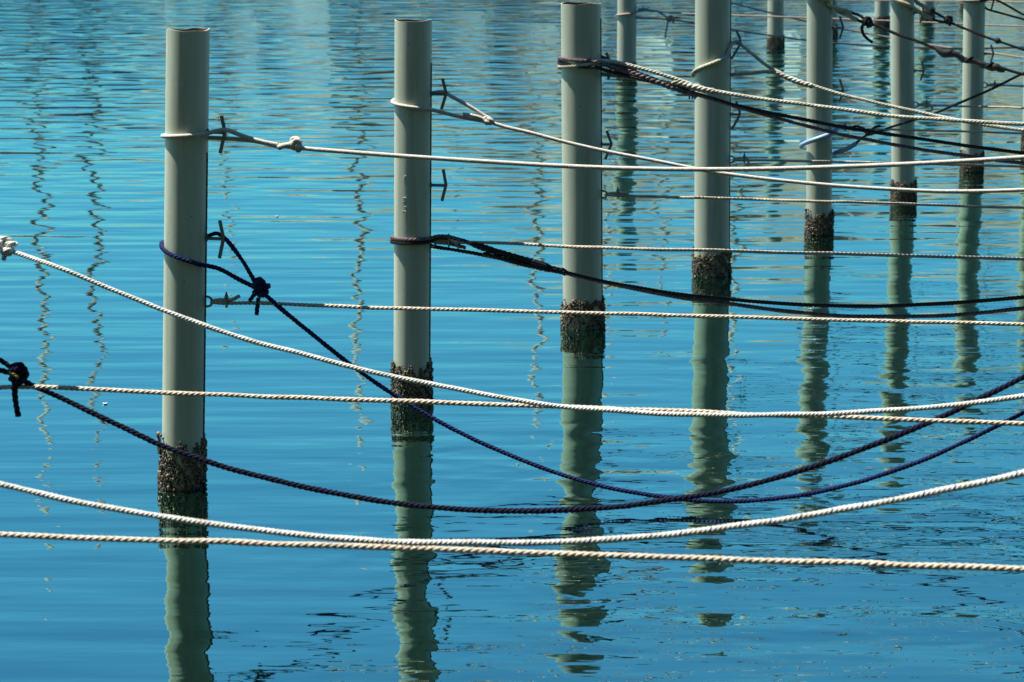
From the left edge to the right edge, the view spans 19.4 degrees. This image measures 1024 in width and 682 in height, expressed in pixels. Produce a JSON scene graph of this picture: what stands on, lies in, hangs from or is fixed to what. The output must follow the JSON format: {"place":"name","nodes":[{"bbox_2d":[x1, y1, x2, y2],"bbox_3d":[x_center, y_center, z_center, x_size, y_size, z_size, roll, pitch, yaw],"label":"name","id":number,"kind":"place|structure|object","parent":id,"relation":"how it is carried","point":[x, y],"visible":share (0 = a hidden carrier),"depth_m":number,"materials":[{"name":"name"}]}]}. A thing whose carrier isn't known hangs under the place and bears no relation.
{"place":"outdoors","nodes":[
{"label":"outdoors","id":0,"kind":"place"},
{"bbox_2d":[0,0,1023,681],"bbox_3d":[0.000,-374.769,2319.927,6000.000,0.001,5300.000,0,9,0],"label":"water","id":1,"kind":"structure","parent":0,"point":[82,130],"depth_m":18.93,"materials":[{"name":"blue liquid"}]},
{"bbox_2d":[156,28,226,491],"bbox_3d":[-1.664,0.873,15.528,0.446,4.963,0.266,0,9,0],"label":"mooring post","id":2,"kind":"object","parent":1,"relation":"in","point":[186,196],"visible":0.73,"depth_m":15.23,"materials":[{"name":"paint"}]},
{"bbox_2d":[159,231,1023,503],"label":"mooring line","id":3,"kind":"object","parent":2,"relation":"attached to","point":[260,286],"visible":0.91,"depth_m":15.13,"materials":[{"name":"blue fabric"}]},
{"bbox_2d":[161,128,1023,171],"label":"mooring line","id":4,"kind":"object","parent":2,"relation":"attached to","point":[294,143],"visible":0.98,"depth_m":14.84,"materials":[{"name":"fabric"}]},
{"bbox_2d":[210,292,1023,325],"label":"stretched rope","id":5,"kind":"object","parent":2,"relation":"attached to","point":[226,300],"visible":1,"depth_m":14.91,"materials":[{"name":"grey"}]},
{"bbox_2d":[390,19,447,399],"bbox_3d":[-0.575,0.512,18.024,0.320,4.871,0.265,-4,10,-23],"label":"mooring post","id":6,"kind":"object","parent":1,"relation":"in","point":[413,185],"visible":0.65,"depth_m":17.71,"materials":[{"name":"paint"}]},
{"bbox_2d":[390,234,1023,318],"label":"mooring line","id":7,"kind":"object","parent":6,"relation":"attached to","point":[490,252],"visible":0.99,"depth_m":17.52,"materials":[{"name":"fabric"}]},
{"bbox_2d":[390,90,1023,192],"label":"mooring line","id":8,"kind":"object","parent":6,"relation":"attached to","point":[485,119],"visible":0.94,"depth_m":17.46,"materials":[{"name":"fabric"}]},
{"bbox_2d":[434,233,1023,260],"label":"stretched rope","id":9,"kind":"object","parent":6,"relation":"attached to","point":[442,242],"visible":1,"depth_m":17.46,"materials":[{"name":"grey"}]},
{"bbox_2d":[560,2,612,330],"bbox_3d":[0.490,0.086,20.763,0.319,4.831,0.319,-5,10,-28],"label":"mooring post","id":10,"kind":"object","parent":1,"relation":"in","point":[581,96],"visible":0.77,"depth_m":20.45,"materials":[{"name":"paint"}]},
{"bbox_2d":[557,55,1023,164],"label":"mooring line","id":11,"kind":"object","parent":10,"relation":"attached to","point":[625,72],"visible":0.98,"depth_m":20.21,"materials":[{"name":"fabric"}]},
{"bbox_2d":[557,58,1023,125],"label":"mooring line","id":12,"kind":"object","parent":10,"relation":"attached to","point":[683,83],"visible":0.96,"depth_m":20.23,"materials":[{"name":"white fabric"}]},
{"bbox_2d":[605,187,1023,208],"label":"stretched rope","id":13,"kind":"object","parent":10,"relation":"attached to","point":[617,193],"visible":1,"depth_m":20.29,"materials":[{"name":"grey"}]},
{"bbox_2d":[617,0,638,70],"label":"mooring post","id":14,"kind":"object","parent":1,"relation":"in","point":[626,38],"visible":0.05,"depth_m":43.81,"materials":[{"name":"paint"}]},
{"bbox_2d":[616,9,1023,48],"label":"mooring line","id":15,"kind":"object","parent":14,"relation":"attached to","point":[669,18],"visible":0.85,"depth_m":43.51,"materials":[{"name":"beige fabric"}]},
{"bbox_2d":[638,6,1023,26],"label":"stretched rope","id":16,"kind":"object","parent":14,"relation":"attached to","point":[643,8],"visible":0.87,"depth_m":43.38,"materials":[{"name":"grey fabric"}]},
{"bbox_2d":[691,0,741,277],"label":"mooring post","id":17,"kind":"object","parent":1,"relation":"in","point":[713,127],"visible":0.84,"depth_m":23.01,"materials":[{"name":"paint"}]},
{"bbox_2d":[691,40,1023,131],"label":"mooring line","id":18,"kind":"object","parent":17,"relation":"attached to","point":[783,75],"visible":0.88,"depth_m":22.88,"materials":[{"name":"white fabric"}]},
{"bbox_2d":[733,153,1023,167],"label":"stretched rope","id":19,"kind":"object","parent":17,"relation":"attached to","point":[744,159],"visible":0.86,"depth_m":22.95,"materials":[{"name":"grey"}]},
{"bbox_2d":[766,0,784,47],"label":"mooring post","id":20,"kind":"object","parent":1,"relation":"in","point":[775,25],"visible":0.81,"depth_m":50.33,"materials":[{"name":"paint"}]},
{"bbox_2d":[804,0,843,235],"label":"mooring post","id":21,"kind":"object","parent":1,"relation":"in","point":[819,218],"visible":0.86,"depth_m":25.52,"materials":[{"name":"paint"}]},
{"bbox_2d":[799,72,1023,155],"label":"mooring line","id":22,"kind":"object","parent":21,"relation":"attached to","point":[803,144],"visible":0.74,"depth_m":25.50,"materials":[{"name":"black"}]},
{"bbox_2d":[821,0,1023,75],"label":"mooring line","id":23,"kind":"object","parent":21,"relation":"attached to","point":[867,22],"visible":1,"depth_m":25.34,"materials":[{"name":"black fabric"}]},
{"bbox_2d":[839,122,1023,133],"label":"stretched rope","id":24,"kind":"object","parent":21,"relation":"attached to","point":[927,130],"visible":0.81,"depth_m":25.43,"materials":[{"name":"grey fabric"}]},
{"bbox_2d":[833,1,838,36],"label":"mooring post","id":25,"kind":"object","parent":1,"relation":"in","point":[835,31],"visible":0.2,"depth_m":53.33,"materials":[{"name":"paint"}]},
{"bbox_2d":[873,1,889,26],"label":"mooring post","id":26,"kind":"object","parent":1,"relation":"in","point":[881,10],"visible":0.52,"depth_m":56.28,"materials":[{"name":"metal"}]},
{"bbox_2d":[890,0,924,201],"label":"mooring post","id":27,"kind":"object","parent":1,"relation":"in","point":[903,70],"visible":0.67,"depth_m":27.97,"materials":[{"name":"paint"}]},
{"bbox_2d":[892,0,1023,50],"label":"mooring line","id":28,"kind":"object","parent":27,"relation":"attached to","point":[948,19],"visible":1,"depth_m":27.84,"materials":[{"name":"black fabric"}]},
{"bbox_2d":[917,99,1023,109],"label":"stretched rope","id":29,"kind":"object","parent":27,"relation":"attached to","point":[926,104],"visible":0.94,"depth_m":27.96,"materials":[{"name":"grey fabric"}]},
{"bbox_2d":[919,2,935,18],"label":"mooring post","id":30,"kind":"object","parent":1,"relation":"in","point":[930,5],"visible":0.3,"depth_m":59.09,"materials":[{"name":"paint"}]},
{"bbox_2d":[959,2,963,10],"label":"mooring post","id":31,"kind":"object","parent":1,"relation":"in","point":[961,5],"visible":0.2,"depth_m":62.12,"materials":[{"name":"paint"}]},
{"bbox_2d":[959,1,993,171],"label":"mooring post","id":32,"kind":"object","parent":1,"relation":"in","point":[973,82],"visible":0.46,"depth_m":30.64,"materials":[{"name":"paint"}]},
{"bbox_2d":[960,0,1023,19],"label":"mooring line","id":33,"kind":"object","parent":32,"relation":"attached to","point":[1010,7],"visible":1,"depth_m":30.53,"materials":[{"name":"black fabric"}]},
{"bbox_2d":[986,80,1023,86],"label":"stretched rope","id":34,"kind":"object","parent":32,"relation":"attached to","point":[992,84],"visible":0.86,"depth_m":30.66,"materials":[{"name":"grey fabric"}]},
{"bbox_2d":[1020,87,1023,147],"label":"mooring post","id":35,"kind":"object","parent":1,"relation":"in","point":[1022,140],"visible":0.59,"depth_m":33.32,"materials":[{"name":"metal"}]},
{"bbox_3d":[-2.752,1.274,12.872,0.283,5.025,0.266,0,9,0],"label":"mooring post","id":36,"kind":"object","parent":1,"relation":"in","visible":0},
{"bbox_2d":[0,358,1023,513],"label":"mooring line","id":37,"kind":"object","parent":36,"relation":"attached to","point":[17,373],"visible":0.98,"depth_m":12.34,"materials":[{"name":"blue fabric"}]},
{"bbox_2d":[0,236,1023,417],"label":"mooring line","id":38,"kind":"object","parent":36,"relation":"attached to","point":[7,245],"visible":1,"depth_m":12.06,"materials":[{"name":"white fabric"}]},
{"bbox_2d":[0,384,1023,425],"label":"stretched rope","id":39,"kind":"object","parent":36,"relation":"attached to","point":[490,404],"visible":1,"depth_m":12.21,"materials":[{"name":"grey fabric"}]},
{"bbox_3d":[-3.831,1.684,10.356,0.282,5.025,0.265,0,9,0],"label":"mooring post","id":40,"kind":"object","parent":1,"relation":"in","visible":0},
{"bbox_2d":[0,469,1023,545],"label":"mooring line","id":41,"kind":"object","parent":40,"relation":"attached to","point":[649,536],"visible":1,"depth_m":9.27,"materials":[{"name":"white fabric"}]},
{"bbox_2d":[0,532,1023,571],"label":"stretched rope","id":42,"kind":"object","parent":40,"relation":"attached to","point":[729,559],"visible":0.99,"depth_m":9.39,"materials":[{"name":"grey fabric"}]},
{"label":"mooring post","id":43,"kind":"object","parent":1,"relation":"in","visible":0},
{"bbox_2d":[731,2,1023,58],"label":"mooring line","id":44,"kind":"object","parent":43,"relation":"attached to","point":[864,32],"visible":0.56,"depth_m":46.70,"materials":[{"name":"beige fabric"}]},
{"bbox_2d":[806,0,1023,2],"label":"stretched rope","id":45,"kind":"object","parent":43,"relation":"attached to","point":[932,1],"visible":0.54,"depth_m":46.41,"materials":[{"name":"grey fabric"}]}
]}

